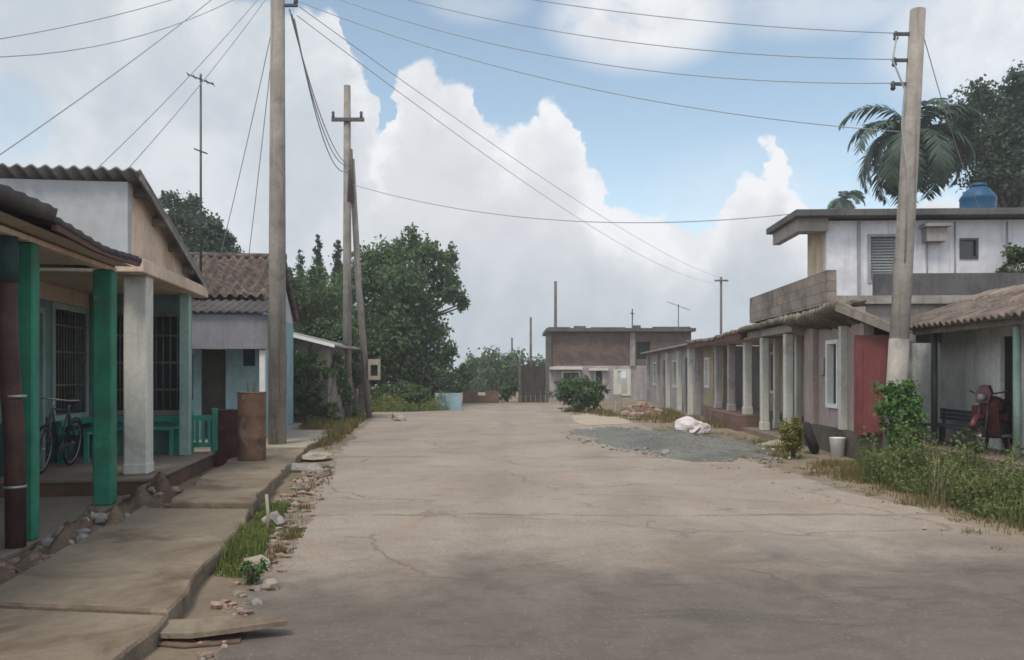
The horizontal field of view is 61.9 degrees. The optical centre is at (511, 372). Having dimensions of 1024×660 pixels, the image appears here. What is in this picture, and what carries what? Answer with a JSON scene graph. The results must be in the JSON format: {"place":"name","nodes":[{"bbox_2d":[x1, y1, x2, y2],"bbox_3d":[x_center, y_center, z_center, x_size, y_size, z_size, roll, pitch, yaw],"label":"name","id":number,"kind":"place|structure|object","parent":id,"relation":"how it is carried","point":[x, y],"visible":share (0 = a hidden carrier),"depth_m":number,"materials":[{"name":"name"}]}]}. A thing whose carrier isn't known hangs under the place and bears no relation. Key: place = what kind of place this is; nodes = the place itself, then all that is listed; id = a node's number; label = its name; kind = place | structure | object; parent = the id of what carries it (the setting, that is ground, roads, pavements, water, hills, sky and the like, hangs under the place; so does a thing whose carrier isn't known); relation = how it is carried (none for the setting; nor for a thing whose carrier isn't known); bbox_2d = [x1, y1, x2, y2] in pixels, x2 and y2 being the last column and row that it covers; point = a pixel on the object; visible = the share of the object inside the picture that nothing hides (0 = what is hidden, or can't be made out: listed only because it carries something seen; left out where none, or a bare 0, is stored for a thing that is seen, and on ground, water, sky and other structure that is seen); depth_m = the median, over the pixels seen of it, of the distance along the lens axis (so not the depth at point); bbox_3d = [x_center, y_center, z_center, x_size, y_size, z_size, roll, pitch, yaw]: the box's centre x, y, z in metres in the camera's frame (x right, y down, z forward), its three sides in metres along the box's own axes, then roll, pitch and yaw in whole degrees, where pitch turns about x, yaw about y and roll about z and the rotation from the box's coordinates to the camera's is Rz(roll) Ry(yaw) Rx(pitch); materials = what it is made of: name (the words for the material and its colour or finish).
{"place":"outdoors","nodes":[
{"label":"outdoors","id":0,"kind":"place"},
{"bbox_2d":[0,608,167,659],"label":"pavement","id":1,"kind":"structure","parent":0,"point":[42,635],"depth_m":4.85,"materials":[{"name":"concrete"}]},
{"bbox_2d":[0,540,228,619],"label":"pavement","id":2,"kind":"structure","parent":0,"point":[166,579],"depth_m":6.09,"materials":[{"name":"concrete"}]},
{"bbox_2d":[76,508,249,543],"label":"pavement","id":3,"kind":"structure","parent":0,"point":[168,524],"depth_m":8.22,"materials":[{"name":"concrete"}]},
{"bbox_2d":[170,478,274,518],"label":"pavement","id":4,"kind":"structure","parent":0,"point":[227,493],"depth_m":9.96,"materials":[{"name":"concrete"}]},
{"bbox_2d":[194,447,306,488],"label":"pavement","id":5,"kind":"structure","parent":0,"point":[276,464],"depth_m":13.19,"materials":[{"name":"concrete"}]},
{"bbox_2d":[237,392,266,460],"bbox_3d":[-4.330,0.885,14.200,0.484,1.130,0.484,0,0,33],"label":"metal drum","id":6,"kind":"object","parent":5,"relation":"on","point":[251,426],"visible":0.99,"depth_m":14.01,"materials":[{"name":"brown metal"}]},
{"bbox_2d":[266,430,331,451],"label":"pavement","id":7,"kind":"structure","parent":0,"point":[299,438],"depth_m":19.05,"materials":[{"name":"concrete"}]},
{"bbox_2d":[463,391,498,402],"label":"brick wall","id":8,"kind":"structure","parent":0,"point":[475,397],"depth_m":45.00,"materials":[{"name":"brown brick"}]},
{"bbox_2d":[0,0,1023,377],"label":"sky","id":9,"kind":"structure","parent":0,"point":[623,158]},
{"bbox_2d":[13,378,1023,659],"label":"ground","id":10,"kind":"structure","parent":0,"point":[213,588],"depth_m":11.30,"materials":[{"name":"brown soil"}]},
{"bbox_2d":[0,551,52,584],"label":"rubble heap","id":11,"kind":"object","parent":10,"relation":"on","point":[20,564],"visible":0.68,"depth_m":6.74,"materials":[{"name":"stone"}]},
{"bbox_2d":[0,184,141,559],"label":"porch house","id":12,"kind":"structure","parent":10,"relation":"on","point":[35,233],"depth_m":7.84,"materials":[{"name":"green"}]},
{"bbox_2d":[30,504,133,554],"bbox_3d":[-4.099,1.480,8.261,0.867,0.325,2.080,0,0,0],"label":"rubble heap","id":13,"kind":"object","parent":10,"relation":"on","point":[90,520],"visible":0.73,"depth_m":7.95,"materials":[{"name":"grey stone"}]},
{"bbox_2d":[0,163,215,497],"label":"gable house","id":14,"kind":"structure","parent":10,"relation":"on","point":[165,282],"depth_m":12.04,"materials":[{"name":"beige paint"}]},
{"bbox_2d":[39,395,82,473],"bbox_3d":[-6.241,0.827,11.789,0.562,1.030,1.741,7,-1,-8],"label":"bicycle","id":15,"kind":"object","parent":14,"relation":"on","point":[70,400],"visible":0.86,"depth_m":11.84,"materials":[{"name":"metal"}]},
{"bbox_2d":[50,302,88,421],"bbox_3d":[-6.928,-0.160,13.249,0.190,1.760,1.480,0,0,-8],"label":"window","id":16,"kind":"structure","parent":14,"relation":"in","point":[63,326],"depth_m":13.30,"materials":[{"name":"green paint"}]},
{"bbox_2d":[57,416,119,462],"bbox_3d":[-6.620,1.026,13.392,0.440,0.628,1.500,0,0,-8],"label":"bench","id":17,"kind":"object","parent":14,"relation":"on","point":[87,432],"visible":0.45,"depth_m":12.71,"materials":[{"name":"teal paint"}]},
{"bbox_2d":[92,415,178,455],"bbox_3d":[-6.130,1.026,13.943,1.300,0.628,0.440,0,0,-8],"label":"bench","id":18,"kind":"object","parent":14,"relation":"on","point":[173,440],"visible":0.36,"depth_m":14.11,"materials":[{"name":"teal paint"}]},
{"bbox_2d":[117,311,178,414],"bbox_3d":[-6.179,-0.160,14.269,1.390,1.720,0.180,0,0,-8],"label":"window","id":19,"kind":"structure","parent":14,"relation":"in","point":[165,324],"depth_m":14.28,"materials":[{"name":"grey metal"}]},
{"bbox_2d":[191,408,217,451],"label":"gate","id":20,"kind":"structure","parent":14,"relation":"attached to","point":[213,418],"depth_m":14.42,"materials":[{"name":"teal paint"}]},
{"bbox_2d":[117,472,186,513],"bbox_3d":[-4.284,1.413,10.269,0.932,0.431,1.707,0,0,0],"label":"rubble heap","id":21,"kind":"object","parent":10,"relation":"on","point":[158,491],"visible":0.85,"depth_m":10.07,"materials":[{"name":"stone"}]},
{"bbox_2d":[56,252,300,448],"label":"tiled house","id":22,"kind":"structure","parent":10,"relation":"on","point":[230,322],"depth_m":19.20,"materials":[{"name":"concrete"}]},
{"bbox_2d":[187,73,214,300],"bbox_3d":[-6.929,-4.015,19.000,0.556,5.270,0.297,0,0,-11],"label":"tv antenna","id":23,"kind":"object","parent":22,"relation":"attached to","point":[200,232],"visible":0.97,"depth_m":18.98,"materials":[{"name":"metal"}]},
{"bbox_2d":[203,349,225,437],"bbox_3d":[-6.708,0.473,19.233,0.490,2.005,0.060,0,0,-8],"label":"door","id":24,"kind":"structure","parent":22,"relation":"in","point":[214,360],"depth_m":19.20,"materials":[{"name":"brown wood"}]},
{"bbox_2d":[157,632,241,647],"bbox_3d":[-1.875,1.589,5.110,0.550,0.010,0.340,0,0,0],"label":"drain pit","id":25,"kind":"object","parent":10,"relation":"on","point":[235,638],"visible":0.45,"depth_m":5.03,"materials":[{"name":"brown concrete"}]},
{"bbox_2d":[158,189,244,252],"bbox_3d":[-14.856,-3.507,39.820,4.417,10.251,4.026,0,0,0],"label":"garden tree","id":26,"kind":"object","parent":10,"relation":"on","point":[184,214],"visible":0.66,"depth_m":39.12,"materials":[{"name":"green plant"}]},
{"bbox_2d":[159,615,287,638],"bbox_3d":[-1.759,1.533,5.185,0.800,0.031,0.360,-3,0,-7],"label":"drain cover","id":27,"kind":"object","parent":10,"relation":"on","point":[196,628],"visible":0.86,"depth_m":5.13,"materials":[{"name":"beige concrete"}]},
{"bbox_2d":[210,409,236,466],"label":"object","id":28,"kind":"object","parent":10,"relation":"on","point":[227,434],"visible":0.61,"depth_m":14.53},
{"bbox_2d":[214,499,290,577],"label":"grass","id":29,"kind":"structure","parent":10,"relation":"on","point":[250,539],"depth_m":7.48,"materials":[{"name":"green plant"}]},
{"bbox_2d":[196,465,335,659],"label":"debris","id":30,"kind":"object","parent":10,"relation":"on","point":[221,604],"visible":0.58,"depth_m":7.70,"materials":[{"name":"beige stone"}]},
{"bbox_2d":[268,0,297,444],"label":"utility pole","id":31,"kind":"object","parent":10,"relation":"on","point":[277,431],"visible":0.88,"depth_m":17.46,"materials":[{"name":"grey concrete"}]},
{"bbox_2d":[0,0,210,154],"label":"cable","id":32,"kind":"object","parent":31,"relation":"attached to","point":[99,84],"visible":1,"depth_m":11.55,"materials":[{"name":"black rubber"}]},
{"bbox_2d":[0,0,232,56],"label":"cable","id":33,"kind":"object","parent":31,"relation":"attached to","point":[112,42],"visible":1,"depth_m":14.64,"materials":[{"name":"black rubber"}]},
{"bbox_2d":[96,0,256,168],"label":"cable","id":34,"kind":"object","parent":31,"relation":"attached to","point":[175,90],"visible":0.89,"depth_m":14.46,"materials":[{"name":"black rubber"}]},
{"bbox_2d":[129,0,264,166],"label":"cable","id":35,"kind":"object","parent":31,"relation":"attached to","point":[196,88],"visible":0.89,"depth_m":14.77,"materials":[{"name":"black rubber"}]},
{"bbox_2d":[298,1,900,131],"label":"cable","id":36,"kind":"object","parent":31,"relation":"attached to","point":[605,91],"visible":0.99,"depth_m":15.54,"materials":[{"name":"black rubber"}]},
{"bbox_2d":[341,0,890,83],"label":"cable","id":37,"kind":"object","parent":31,"relation":"attached to","point":[623,67],"visible":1,"depth_m":15.40,"materials":[{"name":"black rubber"}]},
{"bbox_2d":[409,0,891,59],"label":"cable","id":38,"kind":"object","parent":31,"relation":"attached to","point":[652,44],"visible":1,"depth_m":15.22,"materials":[{"name":"black rubber"}]},
{"bbox_2d":[262,464,332,565],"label":"grass","id":39,"kind":"structure","parent":10,"relation":"on","point":[292,534],"depth_m":8.52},
{"bbox_2d":[290,463,323,472],"bbox_3d":[-3.327,1.553,13.705,0.650,0.213,0.220,0,0,0],"label":"rock","id":40,"kind":"object","parent":10,"relation":"on","point":[300,467],"visible":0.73,"depth_m":13.63,"materials":[{"name":"grey stone"}]},
{"bbox_2d":[301,450,331,461],"bbox_3d":[-3.552,1.563,15.574,0.546,0.260,0.806,0,0,0],"label":"rock","id":41,"kind":"object","parent":10,"relation":"on","point":[311,455],"visible":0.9,"depth_m":15.39,"materials":[{"name":"stone"}]},
{"bbox_2d":[311,234,326,275],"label":"conifer tree","id":42,"kind":"object","parent":10,"relation":"on","point":[318,257],"visible":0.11,"depth_m":46.88,"materials":[{"name":"green plant"}]},
{"bbox_2d":[288,262,358,365],"bbox_3d":[-7.906,-1.494,35.062,3.816,6.228,4.806,0,0,0],"label":"bushy tree","id":43,"kind":"object","parent":10,"relation":"on","point":[317,299],"visible":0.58,"depth_m":34.20,"materials":[{"name":"green plant"}]},
{"bbox_2d":[293,332,360,420],"bbox_3d":[-7.579,-0.180,28.600,4.468,3.560,5.600,0,0,0],"label":"lean to shed","id":44,"kind":"object","parent":10,"relation":"on","point":[306,342],"visible":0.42,"depth_m":26.20,"materials":[{"name":"grey wood"}]},
{"bbox_2d":[293,340,361,422],"bbox_3d":[-7.105,0.204,28.414,3.839,3.121,5.731,0,0,0],"label":"climbing vine","id":45,"kind":"object","parent":44,"relation":"attached to","point":[303,385],"visible":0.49,"depth_m":26.02,"materials":[{"name":"green plant"}]},
{"bbox_2d":[294,409,366,450],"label":"grass","id":46,"kind":"structure","parent":10,"relation":"on","point":[342,428],"depth_m":23.17,"materials":[{"name":"green plant"}]},
{"bbox_2d":[326,240,342,320],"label":"conifer tree","id":47,"kind":"object","parent":10,"relation":"on","point":[337,257],"visible":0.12,"depth_m":46.80,"materials":[{"name":"green plant"}]},
{"bbox_2d":[331,85,371,417],"bbox_3d":[-5.509,-4.068,29.459,1.202,11.364,1.311,0,0,0],"label":"utility pole","id":48,"kind":"object","parent":10,"relation":"on","point":[349,192],"visible":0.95,"depth_m":28.92,"materials":[{"name":"grey wood"}]},
{"bbox_2d":[294,18,349,171],"bbox_3d":[-5.000,-6.648,23.235,0.028,1.327,11.325,0,0,-5],"label":"cable","id":49,"kind":"object","parent":48,"relation":"attached to","point":[311,95],"visible":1,"depth_m":19.86,"materials":[{"name":"black rubber"}]},
{"bbox_2d":[368,359,380,379],"bbox_3d":[-4.790,-0.110,29.700,0.420,0.720,0.140,0,0,0],"label":"meter box","id":50,"kind":"object","parent":48,"relation":"attached to","point":[374,369],"visible":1,"depth_m":29.63,"materials":[{"name":"metal"}]},
{"bbox_2d":[354,185,787,222],"bbox_3d":[1.374,-5.265,25.401,15.437,2.292,0.026,0,0,28],"label":"cable","id":51,"kind":"object","parent":48,"relation":"attached to","point":[581,221],"visible":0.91,"depth_m":24.95,"materials":[{"name":"black rubber"}]},
{"bbox_2d":[354,354,364,416],"bbox_3d":[-5.900,0.438,30.619,1.320,2.325,0.102,0,0,0],"label":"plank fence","id":52,"kind":"object","parent":10,"relation":"on","point":[360,401],"visible":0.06,"depth_m":30.58,"materials":[{"name":"grey wood"}]},
{"bbox_2d":[357,379,408,402],"bbox_3d":[-5.794,0.960,37.565,2.341,1.527,1.642,0,0,-18],"label":"leafy bush","id":53,"kind":"object","parent":10,"relation":"on","point":[385,387],"visible":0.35,"depth_m":37.30,"materials":[{"name":"green plant"}]},
{"bbox_2d":[328,222,470,392],"bbox_3d":[-5.616,-2.821,40.489,7.426,8.941,7.623,0,0,0],"label":"shade tree","id":54,"kind":"object","parent":10,"relation":"on","point":[404,332],"visible":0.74,"depth_m":39.44,"materials":[{"name":"green plant"}]},
{"bbox_2d":[357,390,452,411],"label":"grass","id":55,"kind":"structure","parent":10,"relation":"on","point":[393,405],"depth_m":35.32,"materials":[{"name":"green plant"}]},
{"bbox_2d":[387,382,432,407],"bbox_3d":[-4.408,0.995,36.901,1.856,1.233,1.509,0,0,-19],"label":"leafy bush","id":56,"kind":"object","parent":10,"relation":"on","point":[413,393],"visible":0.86,"depth_m":36.71,"materials":[{"name":"green plant"}]},
{"bbox_2d":[423,370,458,403],"bbox_3d":[-3.295,0.774,38.224,2.008,1.804,1.356,0,0,37],"label":"leafy bush","id":57,"kind":"object","parent":10,"relation":"on","point":[438,385],"visible":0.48,"depth_m":38.00,"materials":[{"name":"green plant"}]},
{"bbox_2d":[455,362,473,393],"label":"leafy bush","id":58,"kind":"object","parent":10,"relation":"on","point":[463,364],"visible":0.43,"depth_m":46.94,"materials":[{"name":"green plant"}]},
{"bbox_2d":[451,348,498,391],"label":"distant tree","id":59,"kind":"object","parent":10,"relation":"on","point":[482,382],"visible":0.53,"depth_m":71.05,"materials":[{"name":"green plant"}]},
{"bbox_2d":[477,345,508,390],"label":"distant tree","id":60,"kind":"object","parent":10,"relation":"on","point":[491,358],"visible":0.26,"depth_m":74.40,"materials":[{"name":"green plant"}]},
{"bbox_2d":[496,376,517,401],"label":"leafy bush","id":61,"kind":"object","parent":10,"relation":"on","point":[507,391],"visible":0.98,"depth_m":46.22,"materials":[{"name":"green plant"}]},
{"bbox_2d":[491,348,535,390],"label":"distant tree","id":62,"kind":"object","parent":10,"relation":"on","point":[513,358],"visible":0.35,"depth_m":73.11,"materials":[{"name":"green plant"}]},
{"bbox_2d":[518,362,548,401],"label":"timber gate","id":63,"kind":"structure","parent":10,"relation":"on","point":[526,382],"depth_m":45.98,"materials":[{"name":"grey wood"}]},
{"bbox_2d":[546,373,610,411],"bbox_3d":[2.800,0.825,34.484,2.329,1.700,1.974,0,0,40],"label":"leafy bush","id":64,"kind":"object","parent":10,"relation":"on","point":[584,392],"visible":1,"depth_m":34.21,"materials":[{"name":"green plant"}]},
{"bbox_2d":[542,325,695,399],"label":"brick house","id":65,"kind":"structure","parent":10,"relation":"on","point":[607,355],"depth_m":50.00,"materials":[{"name":"white paint"}]},
{"bbox_2d":[614,369,630,395],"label":"window","id":66,"kind":"structure","parent":65,"relation":"in","point":[617,372],"depth_m":49.95,"materials":[{"name":"white paint"}]},
{"bbox_2d":[615,400,666,416],"bbox_3d":[4.725,1.345,31.522,2.190,0.667,1.952,0,0,24],"label":"rubble heap","id":67,"kind":"object","parent":10,"relation":"on","point":[641,407],"visible":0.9,"depth_m":31.00,"materials":[{"name":"beige stone"}]},
{"bbox_2d":[558,405,727,428],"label":"grass","id":68,"kind":"structure","parent":10,"relation":"on","point":[671,415],"depth_m":30.26,"materials":[{"name":"plant"}]},
{"bbox_2d":[715,277,727,333],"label":"utility pole","id":69,"kind":"object","parent":10,"relation":"on","point":[720,280],"visible":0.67,"depth_m":74.91,"materials":[{"name":"grey wood"}]},
{"bbox_2d":[296,15,711,282],"bbox_3d":[6.718,-7.192,46.300,0.016,1.380,61.586,0,0,21],"label":"cable","id":70,"kind":"object","parent":69,"relation":"attached to","point":[458,135],"visible":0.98,"depth_m":23.83,"materials":[{"name":"black rubber"}]},
{"bbox_2d":[299,6,726,279],"bbox_3d":[7.242,-7.604,46.300,0.016,1.157,61.936,0,0,22],"label":"cable","id":71,"kind":"object","parent":69,"relation":"attached to","point":[467,126],"visible":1,"depth_m":24.30,"materials":[{"name":"black rubber"}]},
{"bbox_2d":[746,435,805,459],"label":"grass","id":72,"kind":"structure","parent":10,"relation":"on","point":[777,448],"depth_m":17.59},
{"bbox_2d":[779,414,804,458],"bbox_3d":[5.187,1.186,15.855,0.482,0.847,0.619,0,0,20],"label":"leafy bush","id":73,"kind":"object","parent":10,"relation":"on","point":[795,433],"visible":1,"depth_m":15.77,"materials":[{"name":"green plant"}]},
{"bbox_2d":[801,422,818,453],"bbox_3d":[5.900,1.290,16.900,0.181,0.670,0.670,-21,-5,14],"label":"tyre","id":74,"kind":"object","parent":10,"relation":"on","point":[811,440],"visible":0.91,"depth_m":16.64,"materials":[{"name":"rubber"}]},
{"bbox_2d":[738,270,915,459],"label":"columned house","id":75,"kind":"structure","parent":10,"relation":"on","point":[845,353],"depth_m":17.47,"materials":[{"name":"white paint"}]},
{"bbox_2d":[825,339,837,408],"bbox_3d":[6.497,0.025,17.177,0.140,1.370,0.720,0,0,2],"label":"window","id":76,"kind":"structure","parent":75,"relation":"in","point":[829,344],"depth_m":17.45,"materials":[{"name":"white paint"}]},
{"bbox_2d":[863,348,885,432],"bbox_3d":[6.514,0.315,15.339,0.400,1.530,0.028,0,0,2],"label":"red door","id":77,"kind":"structure","parent":75,"relation":"in","point":[874,359],"depth_m":15.33,"materials":[{"name":"paint"}]},
{"bbox_2d":[829,432,845,457],"bbox_3d":[6.180,1.367,16.200,0.311,0.466,0.310,0,0,0],"label":"bucket","id":78,"kind":"object","parent":10,"relation":"on","point":[837,446],"visible":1,"depth_m":16.09,"materials":[{"name":"white plastic"}]},
{"bbox_2d":[827,190,865,208],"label":"palm tree","id":79,"kind":"object","parent":10,"relation":"on","point":[844,202],"visible":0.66,"depth_m":69.38,"materials":[{"name":"green plant"}]},
{"bbox_2d":[734,451,1016,550],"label":"grass","id":80,"kind":"structure","parent":10,"relation":"on","point":[861,482],"depth_m":11.10,"materials":[{"name":"green plant"}]},
{"bbox_2d":[749,208,1023,322],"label":"two storey house","id":81,"kind":"structure","parent":10,"relation":"on","point":[957,254],"depth_m":21.77,"materials":[{"name":"paint"}]},
{"bbox_2d":[868,234,895,282],"bbox_3d":[9.669,-2.925,21.889,1.100,1.250,0.130,0,0,2],"label":"window","id":82,"kind":"structure","parent":81,"relation":"in","point":[881,247],"depth_m":21.92,"materials":[{"name":"white metal"}]},
{"bbox_2d":[960,238,978,258],"bbox_3d":[11.654,-3.165,21.789,0.460,0.530,0.090,0,0,2],"label":"window","id":83,"kind":"structure","parent":81,"relation":"in","point":[969,247],"depth_m":21.77,"materials":[{"name":"glass"}]},
{"bbox_2d":[959,182,996,207],"bbox_3d":[12.667,-4.637,23.200,0.930,1.030,0.930,0,0,0],"label":"water tank","id":84,"kind":"object","parent":81,"relation":"on","point":[985,196],"visible":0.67,"depth_m":22.87,"materials":[{"name":"blue plastic"}]},
{"bbox_2d":[993,242,1023,272],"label":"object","id":85,"kind":"object","parent":81,"relation":"on","point":[1014,255],"visible":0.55,"depth_m":21.22,"materials":[{"name":"green plant"}]},
{"bbox_2d":[870,377,932,470],"bbox_3d":[5.995,0.846,13.179,0.881,1.583,0.807,0,0,0],"label":"leafy bush","id":86,"kind":"object","parent":10,"relation":"on","point":[905,405],"visible":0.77,"depth_m":13.07,"materials":[{"name":"green plant"}]},
{"bbox_2d":[882,7,925,464],"bbox_3d":[6.425,-2.174,14.000,0.705,7.566,0.328,0,0,0],"label":"utility pole","id":87,"kind":"object","parent":10,"relation":"on","point":[898,346],"visible":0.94,"depth_m":13.89,"materials":[{"name":"grey concrete"}]},
{"bbox_2d":[536,0,893,33],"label":"cable","id":88,"kind":"object","parent":87,"relation":"attached to","point":[719,22],"visible":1,"depth_m":14.87,"materials":[{"name":"black rubber"}]},
{"bbox_2d":[838,98,985,206],"bbox_3d":[17.290,-5.053,36.955,5.505,13.315,5.086,0,0,-32],"label":"palm tree","id":89,"kind":"object","parent":10,"relation":"on","point":[938,154],"visible":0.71,"depth_m":36.36,"materials":[{"name":"green plant"}]},
{"bbox_2d":[913,325,941,439],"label":"yard wall","id":90,"kind":"structure","parent":10,"relation":"on","point":[922,363],"depth_m":17.80,"materials":[{"name":"concrete"}]},
{"bbox_2d":[854,416,1023,528],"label":"weeds","id":91,"kind":"object","parent":10,"relation":"on","point":[990,506],"visible":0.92,"depth_m":11.15,"materials":[{"name":"green plant"}]},
{"bbox_2d":[938,59,1023,207],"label":"broad tree","id":92,"kind":"object","parent":10,"relation":"on","point":[998,142],"visible":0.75,"depth_m":36.77,"materials":[{"name":"green plant"}]},
{"bbox_2d":[570,413,635,425],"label":"sand","id":93,"kind":"structure","parent":0,"point":[586,419],"depth_m":28.93,"materials":[{"name":"beige sand"}]},
{"bbox_2d":[213,404,1023,659],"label":"road","id":94,"kind":"structure","parent":0,"point":[494,532],"depth_m":7.14,"materials":[{"name":"grey concrete"}]},
{"bbox_2d":[237,557,268,584],"bbox_3d":[-1.963,1.512,6.452,0.221,0.202,0.239,0,0,0],"label":"leafy bush","id":95,"kind":"object","parent":94,"relation":"on","point":[247,569],"visible":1,"depth_m":6.44,"materials":[{"name":"green plant"}]},
{"bbox_2d":[435,393,460,409],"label":"wall","id":96,"kind":"structure","parent":94,"relation":"on","point":[454,403],"depth_m":36.27,"materials":[{"name":"blue paint"}]},
{"bbox_2d":[566,427,801,463],"bbox_3d":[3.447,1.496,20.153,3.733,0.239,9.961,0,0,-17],"label":"gravel","id":97,"kind":"structure","parent":94,"relation":"on","point":[683,446],"depth_m":18.18,"materials":[{"name":"grey gravel"}]},
{"bbox_2d":[674,416,710,433],"bbox_3d":[4.706,1.406,22.325,0.920,0.531,0.706,0,0,20],"label":"sack heap","id":98,"kind":"object","parent":97,"relation":"on","point":[688,424],"visible":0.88,"depth_m":22.17,"materials":[{"name":"white fabric"}]},
{"bbox_2d":[550,431,1003,537],"bbox_3d":[3.413,1.591,16.205,2.237,0.049,16.024,0,0,-10],"label":"debris","id":99,"kind":"object","parent":94,"relation":"on","point":[924,528],"visible":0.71,"depth_m":11.76,"materials":[{"name":"grey stone"}]},
{"bbox_2d":[640,343,759,414],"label":"terrace house","id":100,"kind":"structure","parent":0,"point":[674,377],"depth_m":34.66,"materials":[{"name":"white paint"}]},
{"bbox_2d":[685,326,803,430],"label":"porch house","id":101,"kind":"structure","parent":0,"point":[719,378],"depth_m":25.98,"materials":[{"name":"grey paint"}]},
{"bbox_2d":[806,456,1023,534],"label":"grass","id":102,"kind":"structure","parent":0,"point":[847,471],"depth_m":11.58,"materials":[{"name":"green plant"}]},
{"bbox_2d":[910,284,1023,480],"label":"porch house","id":103,"kind":"structure","parent":0,"point":[982,339],"depth_m":15.26,"materials":[{"name":"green paint"}]},
{"bbox_2d":[922,408,981,446],"bbox_3d":[8.222,1.018,16.007,0.440,0.660,1.500,0,0,2],"label":"bench","id":104,"kind":"object","parent":103,"relation":"on","point":[943,426],"visible":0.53,"depth_m":16.08,"materials":[{"name":"blue paint"}]},
{"bbox_2d":[968,385,1012,453],"bbox_3d":[8.228,0.778,14.533,1.835,1.140,0.620,0,0,-38],"label":"motorbike","id":105,"kind":"object","parent":103,"relation":"on","point":[991,416],"visible":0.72,"depth_m":14.25,"materials":[{"name":"metal"}]},
{"bbox_2d":[1005,336,1012,450],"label":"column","id":106,"kind":"structure","parent":103,"relation":"in","point":[1008,339],"depth_m":14.72,"materials":[{"name":"wood"}]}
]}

